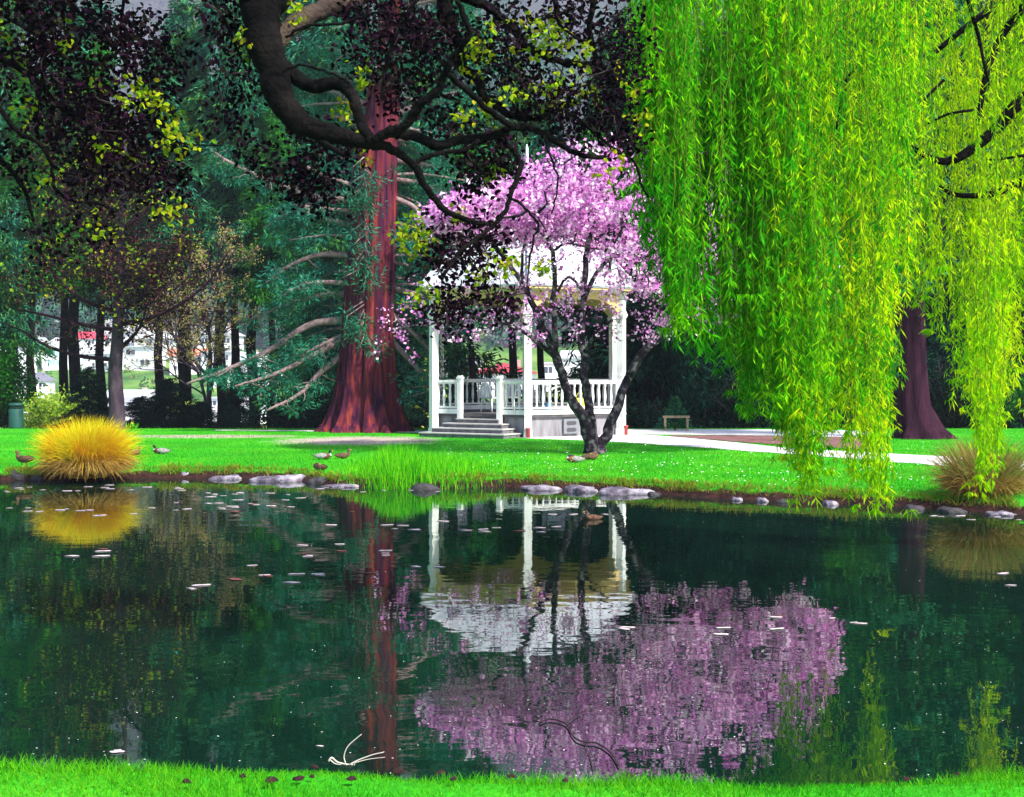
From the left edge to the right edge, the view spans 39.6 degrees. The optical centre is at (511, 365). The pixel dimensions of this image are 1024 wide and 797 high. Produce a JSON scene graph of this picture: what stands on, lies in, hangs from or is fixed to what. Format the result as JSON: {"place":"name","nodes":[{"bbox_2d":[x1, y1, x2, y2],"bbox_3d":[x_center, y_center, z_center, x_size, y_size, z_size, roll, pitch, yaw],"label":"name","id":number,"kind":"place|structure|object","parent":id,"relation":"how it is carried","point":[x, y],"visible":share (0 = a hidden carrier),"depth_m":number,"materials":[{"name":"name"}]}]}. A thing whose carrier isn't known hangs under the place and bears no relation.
{"place":"outdoors","nodes":[
{"label":"outdoors","id":0,"kind":"place"},
{"bbox_2d":[0,0,1006,428],"bbox_3d":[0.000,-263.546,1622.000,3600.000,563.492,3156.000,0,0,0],"label":"hill","id":1,"kind":"structure","parent":0,"point":[130,382],"depth_m":684.33,"materials":[{"name":"plant"}]},
{"bbox_2d":[0,191,58,428],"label":"conifer","id":2,"kind":"object","parent":1,"relation":"on","point":[9,243],"visible":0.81,"depth_m":57.73,"materials":[{"name":"green plant"}]},
{"bbox_2d":[16,370,57,397],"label":"house","id":3,"kind":"structure","parent":1,"relation":"on","point":[45,378],"depth_m":403.06,"materials":[{"name":"white wood"}]},
{"bbox_2d":[0,74,88,424],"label":"conifer","id":4,"kind":"object","parent":1,"relation":"on","point":[17,123],"visible":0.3,"depth_m":61.67,"materials":[{"name":"green plant"}]},
{"bbox_2d":[0,0,95,360],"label":"conifer","id":5,"kind":"object","parent":1,"relation":"on","point":[5,105],"visible":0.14,"depth_m":71.00,"materials":[{"name":"green plant"}]},
{"bbox_2d":[8,381,87,428],"bbox_3d":[-16.754,1.762,52.071,3.358,2.414,2.842,0,0,22],"label":"bush","id":6,"kind":"object","parent":1,"relation":"on","point":[48,411],"visible":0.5,"depth_m":51.56,"materials":[{"name":"green plant"}]},
{"bbox_2d":[42,337,68,370],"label":"house","id":7,"kind":"structure","parent":1,"relation":"on","point":[54,365],"depth_m":438.40,"materials":[{"name":"paint"}]},
{"bbox_2d":[18,44,106,405],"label":"conifer","id":8,"kind":"object","parent":1,"relation":"on","point":[63,371],"visible":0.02,"depth_m":77.74,"materials":[{"name":"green plant"}]},
{"bbox_2d":[9,0,136,411],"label":"conifer","id":9,"kind":"object","parent":1,"relation":"on","point":[74,366],"visible":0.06,"depth_m":69.72,"materials":[{"name":"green plant"}]},
{"bbox_2d":[47,365,108,428],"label":"conifer","id":10,"kind":"object","parent":1,"relation":"on","point":[97,409],"visible":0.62,"depth_m":49.32,"materials":[{"name":"green plant"}]},
{"bbox_2d":[78,330,106,350],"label":"house","id":11,"kind":"structure","parent":1,"relation":"on","point":[82,342],"depth_m":455.86,"materials":[{"name":"white wood"}]},
{"bbox_2d":[80,345,110,370],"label":"house","id":12,"kind":"structure","parent":1,"relation":"on","point":[85,362],"depth_m":438.61,"materials":[{"name":"paint"}]},
{"bbox_2d":[43,35,149,428],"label":"conifer","id":13,"kind":"object","parent":1,"relation":"on","point":[99,365],"visible":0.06,"depth_m":65.78,"materials":[{"name":"green plant"}]},
{"bbox_2d":[107,387,154,412],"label":"house","id":14,"kind":"structure","parent":1,"relation":"on","point":[129,395],"depth_m":378.28,"materials":[{"name":"white wood"}]},
{"bbox_2d":[125,395,158,428],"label":"conifer","id":15,"kind":"object","parent":1,"relation":"on","point":[135,409],"visible":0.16,"depth_m":50.81,"materials":[{"name":"green plant"}]},
{"bbox_2d":[122,344,166,370],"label":"house","id":16,"kind":"structure","parent":1,"relation":"on","point":[140,352],"depth_m":439.77,"materials":[{"name":"paint"}]},
{"bbox_2d":[93,37,217,408],"bbox_3d":[-15.978,-5.378,63.962,5.332,19.251,4.949,0,0,0],"label":"conifer","id":17,"kind":"object","parent":1,"relation":"on","point":[202,211],"visible":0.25,"depth_m":63.84,"materials":[{"name":"green plant"}]},
{"bbox_2d":[134,330,177,358],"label":"house","id":18,"kind":"structure","parent":1,"relation":"on","point":[142,335],"depth_m":455.70,"materials":[{"name":"paint"}]},
{"bbox_2d":[127,375,216,428],"bbox_3d":[-11.979,1.648,49.934,3.662,2.619,4.130,0,0,-20],"label":"bush","id":19,"kind":"object","parent":1,"relation":"on","point":[164,395],"visible":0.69,"depth_m":49.61,"materials":[{"name":"green plant"}]},
{"bbox_2d":[128,0,216,400],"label":"conifer","id":20,"kind":"object","parent":1,"relation":"on","point":[177,15],"visible":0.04,"depth_m":75.67,"materials":[{"name":"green plant"}]},
{"bbox_2d":[84,211,267,421],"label":"budding tree","id":21,"kind":"object","parent":1,"relation":"on","point":[187,338],"visible":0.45,"depth_m":60.57,"materials":[{"name":"brown plant"}]},
{"bbox_2d":[167,348,207,374],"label":"house","id":22,"kind":"structure","parent":1,"relation":"on","point":[171,368],"depth_m":434.20,"materials":[{"name":"paint"}]},
{"bbox_2d":[136,27,240,404],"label":"conifer","id":23,"kind":"object","parent":1,"relation":"on","point":[186,373],"visible":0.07,"depth_m":71.85,"materials":[{"name":"green plant"}]},
{"bbox_2d":[172,400,233,428],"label":"bush","id":24,"kind":"object","parent":1,"relation":"on","point":[203,405],"visible":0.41,"depth_m":50.41,"materials":[{"name":"green plant"}]},
{"bbox_2d":[154,0,272,423],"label":"conifer","id":25,"kind":"object","parent":1,"relation":"on","point":[204,51],"visible":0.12,"depth_m":69.68,"materials":[{"name":"green plant"}]},
{"bbox_2d":[197,323,244,350],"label":"house","id":26,"kind":"structure","parent":1,"relation":"on","point":[228,338],"depth_m":459.56,"materials":[{"name":"white wood"}]},
{"bbox_2d":[198,349,243,373],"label":"house","id":27,"kind":"structure","parent":1,"relation":"on","point":[228,358],"depth_m":432.09,"materials":[{"name":"paint"}]},
{"bbox_2d":[174,29,294,427],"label":"conifer","id":28,"kind":"object","parent":1,"relation":"on","point":[229,197],"visible":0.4,"depth_m":65.69,"materials":[{"name":"green plant"}]},
{"bbox_2d":[174,0,295,428],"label":"conifer","id":29,"kind":"object","parent":1,"relation":"on","point":[252,333],"depth_m":75.76,"materials":[{"name":"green plant"}]},
{"bbox_2d":[218,366,266,428],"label":"conifer","id":30,"kind":"object","parent":1,"relation":"on","point":[236,409],"visible":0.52,"depth_m":51.81,"materials":[{"name":"green plant"}]},
{"bbox_2d":[221,103,315,428],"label":"conifer","id":31,"kind":"object","parent":1,"relation":"on","point":[258,224],"visible":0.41,"depth_m":63.46,"materials":[{"name":"green plant"}]},
{"bbox_2d":[247,389,329,428],"bbox_3d":[-7.124,1.786,47.910,3.376,1.972,3.709,0,0,38],"label":"bush","id":32,"kind":"object","parent":1,"relation":"on","point":[285,420],"visible":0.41,"depth_m":47.60,"materials":[{"name":"plant"}]},
{"bbox_2d":[238,0,341,288],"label":"conifer","id":33,"kind":"object","parent":1,"relation":"on","point":[286,49],"visible":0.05,"depth_m":69.41,"materials":[{"name":"green plant"}]},
{"bbox_2d":[244,0,342,428],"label":"conifer","id":34,"kind":"object","parent":1,"relation":"on","point":[284,16],"visible":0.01,"depth_m":70.73,"materials":[{"name":"green plant"}]},
{"bbox_2d":[22,323,576,411],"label":"shore shrubbery","id":35,"kind":"object","parent":1,"relation":"on","point":[517,344],"visible":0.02,"depth_m":434.86,"materials":[{"name":"green plant"}]},
{"bbox_2d":[277,245,344,422],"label":"conifer","id":36,"kind":"object","parent":1,"relation":"on","point":[330,393],"visible":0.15,"depth_m":50.65,"materials":[{"name":"green plant"}]},
{"bbox_2d":[309,377,330,421],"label":"conifer","id":37,"kind":"object","parent":1,"relation":"on","point":[323,397],"visible":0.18,"depth_m":48.91,"materials":[{"name":"green plant"}]},
{"bbox_2d":[245,100,399,426],"bbox_3d":[-7.790,-3.083,56.965,7.618,15.382,7.375,0,0,0],"label":"conifer","id":38,"kind":"object","parent":1,"relation":"on","point":[286,328],"visible":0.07,"depth_m":56.32,"materials":[{"name":"green plant"}]},
{"bbox_2d":[275,0,403,266],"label":"conifer","id":39,"kind":"object","parent":1,"relation":"on","point":[318,31],"visible":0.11,"depth_m":68.57,"materials":[{"name":"green plant"}]},
{"bbox_2d":[3,0,696,349],"bbox_3d":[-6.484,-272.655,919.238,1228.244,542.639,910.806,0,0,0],"label":"hill evergreen forest","id":40,"kind":"object","parent":1,"relation":"on","point":[258,337],"visible":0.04,"depth_m":487.60,"materials":[{"name":"plant"}]},
{"bbox_2d":[6,0,738,349],"bbox_3d":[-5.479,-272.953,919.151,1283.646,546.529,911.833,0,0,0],"label":"hill forest","id":41,"kind":"object","parent":1,"relation":"on","point":[400,120],"visible":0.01,"depth_m":927.30,"materials":[{"name":"plant"}]},
{"bbox_2d":[395,313,428,428],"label":"conifer","id":42,"kind":"object","parent":1,"relation":"on","point":[417,416],"visible":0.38,"depth_m":49.76,"materials":[{"name":"green plant"}]},
{"bbox_2d":[398,2,513,402],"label":"conifer","id":43,"kind":"object","parent":1,"relation":"on","point":[481,119],"visible":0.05,"depth_m":71.13,"materials":[{"name":"green plant"}]},
{"bbox_2d":[393,46,522,411],"bbox_3d":[-3.988,-4.362,59.313,9.219,19.227,9.522,0,0,33],"label":"conifer","id":44,"kind":"object","parent":1,"relation":"on","point":[462,363],"visible":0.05,"depth_m":58.78,"materials":[{"name":"green plant"}]},
{"bbox_2d":[421,127,533,404],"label":"conifer","id":45,"kind":"object","parent":1,"relation":"on","point":[472,369],"visible":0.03,"depth_m":53.89,"materials":[{"name":"green plant"}]},
{"bbox_2d":[477,360,537,396],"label":"house","id":46,"kind":"structure","parent":1,"relation":"on","point":[505,365],"depth_m":402.62,"materials":[{"name":"paint"}]},
{"bbox_2d":[486,52,576,404],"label":"conifer","id":47,"kind":"object","parent":1,"relation":"on","point":[513,358],"visible":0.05,"depth_m":77.84,"materials":[{"name":"green plant"}]},
{"bbox_2d":[474,97,597,404],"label":"conifer","id":48,"kind":"object","parent":1,"relation":"on","point":[533,149],"visible":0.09,"depth_m":56.66,"materials":[{"name":"green plant"}]},
{"bbox_2d":[544,362,571,391],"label":"house","id":49,"kind":"structure","parent":1,"relation":"on","point":[550,371],"depth_m":412.51,"materials":[{"name":"white paint"}]},
{"bbox_2d":[560,350,580,374],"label":"house","id":50,"kind":"structure","parent":1,"relation":"on","point":[563,354],"depth_m":430.98,"materials":[{"name":"white paint"}]},
{"bbox_2d":[575,316,608,405],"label":"conifer","id":51,"kind":"object","parent":1,"relation":"on","point":[601,339],"visible":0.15,"depth_m":49.80,"materials":[{"name":"green plant"}]},
{"bbox_2d":[540,130,648,346],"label":"conifer","id":52,"kind":"object","parent":1,"relation":"on","point":[587,165],"visible":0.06,"depth_m":51.70,"materials":[{"name":"green plant"}]},
{"bbox_2d":[576,32,625,133],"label":"conifer","id":53,"kind":"object","parent":1,"relation":"on","point":[605,50],"depth_m":65.93,"materials":[{"name":"green plant"}]},
{"bbox_2d":[508,10,716,404],"bbox_3d":[4.080,-4.593,54.982,9.057,18.535,8.452,0,0,-5],"label":"conifer","id":54,"kind":"object","parent":1,"relation":"on","point":[567,338],"visible":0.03,"depth_m":54.53,"materials":[{"name":"green plant"}]},
{"bbox_2d":[560,95,737,428],"bbox_3d":[5.347,-3.386,49.193,6.967,14.258,6.502,0,0,-36],"label":"conifer","id":55,"kind":"object","parent":1,"relation":"on","point":[651,369],"visible":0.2,"depth_m":48.26,"materials":[{"name":"green plant"}]},
{"bbox_2d":[626,391,680,428],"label":"bush","id":56,"kind":"object","parent":1,"relation":"on","point":[635,418],"visible":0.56,"depth_m":46.92,"materials":[{"name":"plant"}]},
{"bbox_2d":[658,375,738,428],"bbox_3d":[6.156,1.539,48.169,3.217,2.430,3.090,0,0,43],"label":"bush","id":57,"kind":"object","parent":1,"relation":"on","point":[699,421],"visible":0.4,"depth_m":47.48,"materials":[{"name":"plant"}]},
{"bbox_2d":[639,90,773,428],"bbox_3d":[7.043,-3.147,52.344,6.502,14.258,6.967,0,0,-15],"label":"conifer","id":58,"kind":"object","parent":1,"relation":"on","point":[719,365],"visible":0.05,"depth_m":51.01,"materials":[{"name":"green plant"}]},
{"bbox_2d":[655,76,848,428],"bbox_3d":[9.410,-3.353,54.866,8.239,17.677,9.294,0,0,26],"label":"conifer","id":59,"kind":"object","parent":1,"relation":"on","point":[765,425],"depth_m":52.60,"materials":[{"name":"green plant"}]},
{"bbox_2d":[724,0,929,424],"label":"conifer","id":60,"kind":"object","parent":1,"relation":"on","point":[840,123],"depth_m":64.97,"materials":[{"name":"green plant"}]},
{"bbox_2d":[820,384,897,428],"bbox_3d":[11.417,1.447,47.570,3.445,2.639,3.579,0,0,0],"label":"bush","id":61,"kind":"object","parent":1,"relation":"on","point":[851,417],"visible":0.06,"depth_m":47.12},
{"bbox_2d":[828,83,931,427],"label":"conifer","id":62,"kind":"object","parent":1,"relation":"on","point":[897,369],"visible":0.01,"depth_m":62.55,"materials":[{"name":"green plant"}]},
{"bbox_2d":[847,1,984,428],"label":"conifer","id":63,"kind":"object","parent":1,"relation":"on","point":[961,54],"depth_m":69.17,"materials":[{"name":"green plant"}]},
{"bbox_2d":[857,111,1023,428],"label":"conifer","id":64,"kind":"object","parent":1,"relation":"on","point":[932,343],"visible":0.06,"depth_m":49.32,"materials":[{"name":"green plant"}]},
{"bbox_2d":[926,0,1023,409],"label":"conifer","id":65,"kind":"object","parent":1,"relation":"on","point":[990,3],"visible":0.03,"depth_m":67.65,"materials":[{"name":"green plant"}]},
{"bbox_2d":[931,145,1023,332],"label":"conifer","id":66,"kind":"object","parent":1,"relation":"on","point":[990,147],"visible":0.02,"depth_m":55.62,"materials":[{"name":"green plant"}]},
{"bbox_2d":[964,1,1023,347],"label":"conifer","id":67,"kind":"object","parent":1,"relation":"on","point":[1006,91],"depth_m":65.95,"materials":[{"name":"green plant"}]},
{"bbox_2d":[977,131,1023,428],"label":"conifer","id":68,"kind":"object","parent":1,"relation":"on","point":[1021,416],"visible":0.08,"depth_m":51.48,"materials":[{"name":"green plant"}]},
{"bbox_2d":[0,478,1023,790],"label":"pond water","id":69,"kind":"structure","parent":0,"point":[484,650],"depth_m":11.69,"materials":[{"name":"liquid"}]},
{"bbox_2d":[321,483,358,487],"bbox_3d":[-3.093,2.196,25.889,0.744,0.102,0.493,0,0,0],"label":"rock","id":70,"kind":"object","parent":69,"relation":"on","point":[343,485],"visible":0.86,"depth_m":25.71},
{"bbox_2d":[539,709,618,769],"bbox_3d":[0.369,2.188,8.360,0.339,0.009,1.368,0,0,-5],"label":"fallen branch","id":71,"kind":"object","parent":69,"relation":"on","point":[573,736],"visible":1,"depth_m":8.31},
{"bbox_2d":[0,427,1023,796],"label":"ground","id":72,"kind":"structure","parent":0,"point":[356,439],"depth_m":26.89,"materials":[{"name":"plant"}]},
{"bbox_2d":[8,403,23,428],"bbox_3d":[-15.897,1.610,45.590,0.470,0.840,0.470,0,0,0],"label":"litter bin","id":73,"kind":"object","parent":72,"relation":"on","point":[16,415],"visible":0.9,"depth_m":45.40,"materials":[{"name":"teal plastic"}]},
{"bbox_2d":[10,470,24,480],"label":"rock","id":74,"kind":"object","parent":72,"relation":"on","point":[16,475],"visible":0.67,"depth_m":27.27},
{"bbox_2d":[0,329,48,428],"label":"bush","id":75,"kind":"object","parent":72,"relation":"on","point":[11,372],"visible":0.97,"depth_m":46.30,"materials":[{"name":"green plant"}]},
{"bbox_2d":[14,450,34,466],"bbox_3d":[-9.626,1.835,28.076,0.480,0.324,0.202,0,0,0],"label":"duck","id":76,"kind":"object","parent":72,"relation":"on","point":[24,459],"visible":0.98,"depth_m":28.02},
{"bbox_2d":[21,413,156,480],"bbox_3d":[-8.105,1.565,27.133,2.764,1.388,2.679,0,0,0],"label":"golden tussock","id":77,"kind":"object","parent":72,"relation":"on","point":[89,451],"visible":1,"depth_m":26.68,"materials":[{"name":"plant"}]},
{"bbox_2d":[0,91,238,428],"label":"plum tree","id":78,"kind":"object","parent":72,"relation":"on","point":[148,293],"visible":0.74,"depth_m":44.62,"materials":[{"name":"brown plant"}]},
{"bbox_2d":[208,474,241,479],"bbox_3d":[-5.553,2.195,27.644,0.632,0.157,0.589,0,0,0],"label":"rock","id":79,"kind":"object","parent":72,"relation":"on","point":[232,477],"visible":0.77,"depth_m":27.42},
{"bbox_2d":[248,474,305,481],"bbox_3d":[-4.468,2.195,27.191,1.078,0.242,0.690,0,0,0],"label":"rock","id":80,"kind":"object","parent":72,"relation":"on","point":[290,478],"visible":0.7,"depth_m":26.94,"materials":[{"name":"stone"}]},
{"bbox_2d":[305,476,326,483],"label":"rock","id":81,"kind":"object","parent":72,"relation":"on","point":[317,480],"visible":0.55,"depth_m":26.45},
{"bbox_2d":[312,450,332,459],"bbox_3d":[-4.030,1.893,30.309,0.455,0.214,0.191,0,0,0],"label":"duck","id":82,"kind":"object","parent":72,"relation":"on","point":[323,456],"visible":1,"depth_m":30.25},
{"bbox_2d":[0,0,662,344],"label":"copper beech","id":83,"kind":"object","parent":72,"relation":"on","point":[267,36],"visible":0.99,"depth_m":10.28,"materials":[{"name":"purple plant"}]},
{"bbox_2d":[186,0,505,432],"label":"sequoia","id":84,"kind":"object","parent":72,"relation":"on","point":[366,397],"visible":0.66,"depth_m":43.13,"materials":[{"name":"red plant"}]},
{"bbox_2d":[328,734,383,765],"bbox_3d":[-0.760,1.877,6.950,0.281,0.156,0.010,0,0,0],"label":"driftwood","id":85,"kind":"object","parent":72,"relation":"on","point":[340,763],"visible":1,"depth_m":6.95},
{"bbox_2d":[337,439,507,489],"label":"tall grass","id":86,"kind":"structure","parent":72,"relation":"on","point":[395,463],"depth_m":26.05,"materials":[{"name":"plant"}]},
{"bbox_2d":[411,483,439,490],"bbox_3d":[-1.530,2.189,25.227,0.542,0.231,0.416,0,0,0],"label":"rock","id":87,"kind":"object","parent":72,"relation":"on","point":[423,487],"visible":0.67,"depth_m":25.07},
{"bbox_2d":[1,460,1022,508],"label":"bank grass","id":88,"kind":"structure","parent":72,"relation":"on","point":[686,484],"depth_m":25.41,"materials":[{"name":"plant"}]},
{"bbox_2d":[418,144,633,438],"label":"bandstand","id":89,"kind":"structure","parent":72,"relation":"on","point":[531,418],"depth_m":40.42,"materials":[{"name":"wood"}]},
{"bbox_2d":[479,382,495,412],"bbox_3d":[-0.623,0.922,41.878,0.546,0.899,0.580,0,0,42],"label":"chair","id":90,"kind":"object","parent":89,"relation":"on","point":[482,391],"visible":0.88,"depth_m":41.70,"materials":[{"name":"white paint"}]},
{"bbox_2d":[505,384,520,409],"bbox_3d":[-0.042,0.921,42.326,0.548,0.902,0.576,0,0,23],"label":"chair","id":91,"kind":"object","parent":89,"relation":"on","point":[516,390],"visible":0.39,"depth_m":42.50,"materials":[{"name":"white paint"}]},
{"bbox_2d":[520,484,561,490],"bbox_3d":[0.521,2.191,25.276,0.744,0.156,0.580,0,0,0],"label":"rock","id":92,"kind":"object","parent":72,"relation":"on","point":[543,487],"visible":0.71,"depth_m":25.07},
{"bbox_2d":[566,454,585,462],"bbox_3d":[1.325,1.912,29.308,0.420,0.175,0.179,0,0,0],"label":"duck","id":93,"kind":"object","parent":72,"relation":"on","point":[571,457],"visible":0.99,"depth_m":29.25},
{"bbox_2d":[565,484,597,492],"bbox_3d":[1.220,2.189,24.939,0.594,0.198,0.599,0,0,0],"label":"rock","id":94,"kind":"object","parent":72,"relation":"on","point":[579,488],"visible":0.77,"depth_m":24.74,"materials":[{"name":"stone"}]},
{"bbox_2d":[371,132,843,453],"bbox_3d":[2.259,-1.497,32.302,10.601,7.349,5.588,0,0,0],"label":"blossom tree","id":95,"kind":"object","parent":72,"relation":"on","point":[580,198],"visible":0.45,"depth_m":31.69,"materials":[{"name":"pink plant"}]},
{"bbox_2d":[599,486,654,494],"bbox_3d":[2.008,2.188,24.424,1.051,0.221,0.540,0,0,0],"label":"rock","id":96,"kind":"object","parent":72,"relation":"on","point":[619,490],"visible":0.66,"depth_m":24.24,"materials":[{"name":"stone"}]},
{"bbox_2d":[702,362,778,427],"bbox_3d":[7.834,0.932,46.924,3.343,2.285,3.570,0,0,0],"label":"bush","id":97,"kind":"object","parent":72,"relation":"on","point":[727,406],"visible":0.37,"depth_m":46.67,"materials":[{"name":"plant"}]},
{"bbox_2d":[603,0,1023,520],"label":"willow","id":98,"kind":"object","parent":72,"relation":"on","point":[777,145],"visible":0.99,"depth_m":11.55,"materials":[{"name":"green plant"}]},
{"bbox_2d":[904,504,924,510],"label":"rock","id":99,"kind":"object","parent":72,"relation":"on","point":[908,507],"visible":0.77,"depth_m":21.64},
{"bbox_2d":[834,0,1023,439],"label":"redwood","id":100,"kind":"object","parent":72,"relation":"on","point":[919,419],"visible":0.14,"depth_m":38.86,"materials":[{"name":"brown plant"}]},
{"bbox_2d":[936,506,967,512],"bbox_3d":[6.606,2.196,21.396,0.410,0.143,0.441,0,0,0],"label":"rock","id":101,"kind":"object","parent":72,"relation":"on","point":[943,509],"visible":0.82,"depth_m":21.25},
{"bbox_2d":[895,345,1023,427],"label":"bush","id":102,"kind":"object","parent":72,"relation":"on","point":[949,417],"visible":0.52,"depth_m":46.20,"materials":[{"name":"plant"}]},
{"bbox_2d":[913,432,1023,499],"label":"sedge clump","id":103,"kind":"object","parent":72,"relation":"on","point":[956,475],"visible":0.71,"depth_m":21.84,"materials":[{"name":"plant"}]},
{"bbox_2d":[955,349,1023,428],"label":"bush","id":104,"kind":"object","parent":72,"relation":"on","point":[1011,405],"visible":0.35,"depth_m":45.86,"materials":[{"name":"green plant"}]},
{"bbox_2d":[985,510,1013,515],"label":"rock","id":105,"kind":"object","parent":72,"relation":"on","point":[1001,513],"visible":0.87,"depth_m":20.89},
{"bbox_2d":[221,429,1023,464],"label":"path","id":106,"kind":"structure","parent":0,"point":[635,436],"depth_m":38.39,"materials":[{"name":"concrete"}]},
{"bbox_2d":[655,395,695,429],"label":"sapling","id":107,"kind":"object","parent":106,"relation":"on","point":[671,407],"visible":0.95,"depth_m":43.81,"materials":[{"name":"green plant"}]},
{"bbox_2d":[663,416,689,430],"bbox_3d":[5.029,1.775,43.540,0.820,0.490,0.085,0,0,0],"label":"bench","id":108,"kind":"object","parent":106,"relation":"on","point":[687,420],"visible":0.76,"depth_m":43.51,"materials":[{"name":"brown wood"}]},
{"bbox_2d":[670,435,884,449],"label":"soil bed ground","id":109,"kind":"structure","parent":0,"point":[761,439],"depth_m":38.74,"materials":[{"name":"soil"}]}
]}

